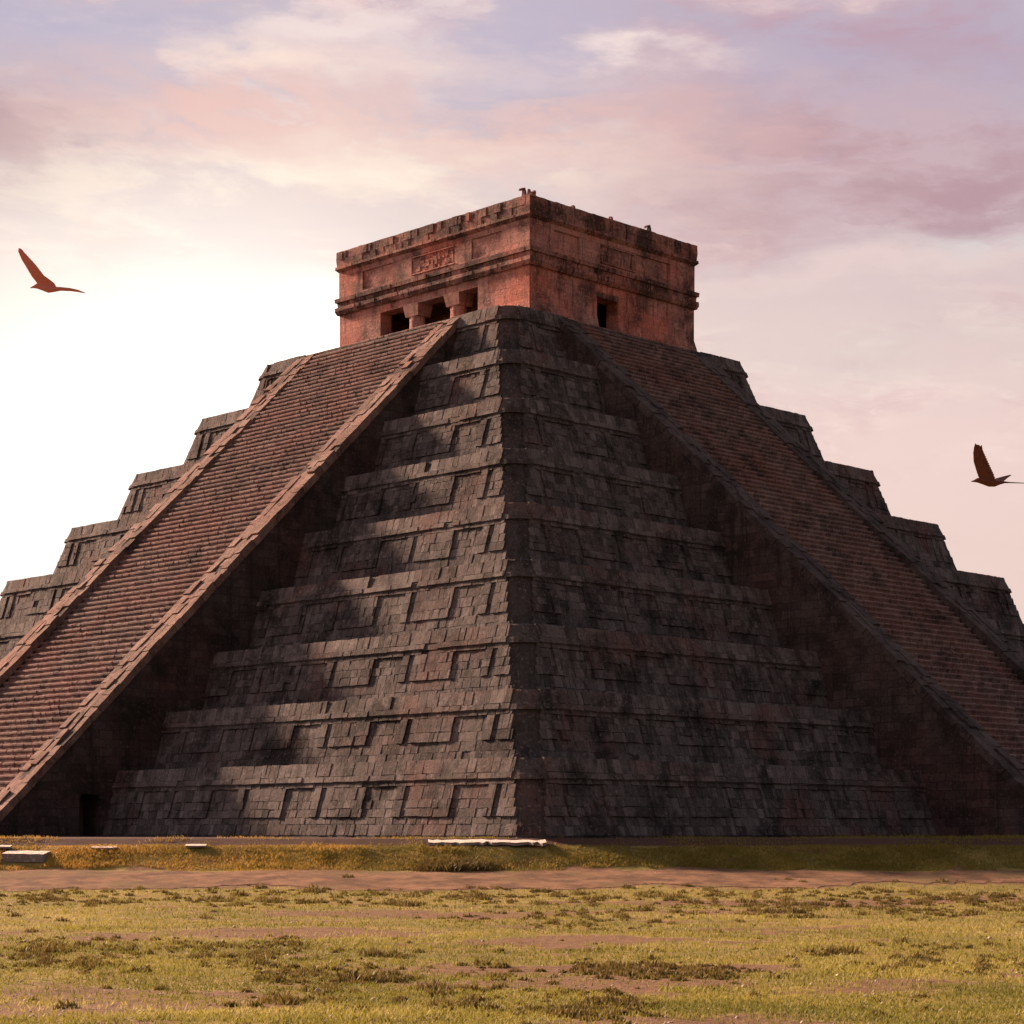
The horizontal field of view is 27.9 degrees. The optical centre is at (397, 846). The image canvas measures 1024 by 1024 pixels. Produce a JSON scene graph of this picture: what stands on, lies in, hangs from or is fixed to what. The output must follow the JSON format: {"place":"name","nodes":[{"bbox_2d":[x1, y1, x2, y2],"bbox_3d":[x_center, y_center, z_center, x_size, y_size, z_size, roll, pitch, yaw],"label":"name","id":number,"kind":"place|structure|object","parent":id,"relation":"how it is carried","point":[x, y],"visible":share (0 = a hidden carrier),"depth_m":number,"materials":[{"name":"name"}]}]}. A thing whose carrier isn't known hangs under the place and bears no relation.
{"place":"outdoors","nodes":[
{"label":"outdoors","id":0,"kind":"place"},
{"bbox_2d":[18,248,84,292],"bbox_3d":[-5.351,-8.914,31.939,1.010,0.649,0.410,0,0,0],"label":"bird","id":1,"kind":"object","parent":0,"point":[45,284],"visible":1,"depth_m":31.86},
{"bbox_2d":[0,836,1023,1023],"bbox_3d":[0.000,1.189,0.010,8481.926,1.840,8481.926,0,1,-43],"label":"ground","id":2,"kind":"structure","parent":0,"point":[577,941],"depth_m":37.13,"materials":[{"name":"green plant"}]},
{"bbox_2d":[0,845,11,847],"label":"flagstone","id":3,"kind":"object","parent":2,"relation":"on","point":[5,846],"visible":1,"depth_m":60.78,"materials":[{"name":"grey stone"}]},
{"bbox_2d":[2,850,49,861],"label":"stone slab","id":4,"kind":"structure","parent":2,"relation":"on","point":[23,856],"depth_m":59.96,"materials":[{"name":"grey stone"}]},
{"bbox_2d":[91,846,116,848],"bbox_3d":[-8.689,0.029,60.901,0.761,0.107,0.345,0,0,3],"label":"flagstone","id":5,"kind":"object","parent":2,"relation":"on","point":[103,847],"visible":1,"depth_m":60.77,"materials":[{"name":"grey stone"}]},
{"bbox_2d":[185,844,206,846],"bbox_3d":[-5.963,-0.029,60.903,0.620,0.100,0.322,0,0,0],"label":"flagstone","id":6,"kind":"object","parent":2,"relation":"on","point":[195,845],"visible":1,"depth_m":60.78,"materials":[{"name":"grey stone"}]},
{"bbox_2d":[389,853,524,872],"bbox_3d":[1.743,0.424,58.970,5.992,0.650,2.174,0,0,0],"label":"grass tussock","id":7,"kind":"object","parent":2,"relation":"on","point":[450,864],"depth_m":58.90,"materials":[{"name":"green plant"}]},
{"bbox_2d":[428,839,546,845],"bbox_3d":[2.669,-0.120,61.139,3.512,0.206,0.781,0,0,1],"label":"stone ledge","id":8,"kind":"object","parent":2,"relation":"on","point":[482,842],"visible":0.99,"depth_m":60.93,"materials":[{"name":"grey stone"}]},
{"bbox_2d":[0,305,1023,837],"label":"stepped pyramid","id":9,"kind":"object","parent":2,"relation":"on","point":[510,571],"visible":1,"depth_m":79.75,"materials":[{"name":"stone"}]},
{"bbox_2d":[334,188,699,350],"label":"temple","id":10,"kind":"structure","parent":9,"relation":"on","point":[529,248],"depth_m":96.25,"materials":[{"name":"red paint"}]},
{"bbox_2d":[0,874,1023,1023],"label":"weeds","id":11,"kind":"object","parent":2,"relation":"on","point":[630,970],"visible":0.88,"depth_m":28.59,"materials":[{"name":"green plant"}]},
{"bbox_2d":[1,861,1023,1023],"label":"pebbles","id":12,"kind":"object","parent":2,"relation":"on","point":[416,1021],"visible":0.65,"depth_m":23.93,"materials":[{"name":"stone"}]},
{"bbox_2d":[0,834,1023,871],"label":"tall grass","id":13,"kind":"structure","parent":0,"point":[919,852],"depth_m":60.19,"materials":[{"name":"plant"}]},
{"bbox_2d":[0,866,1023,890],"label":"dirt path","id":14,"kind":"structure","parent":0,"point":[573,878],"depth_m":56.80,"materials":[{"name":"brown soil"}]},
{"bbox_2d":[0,0,1023,623],"label":"sky","id":15,"kind":"structure","parent":0,"point":[845,178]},
{"bbox_2d":[971,443,1023,486],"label":"bird","id":16,"kind":"object","parent":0,"point":[985,473],"visible":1,"depth_m":31.91}
]}

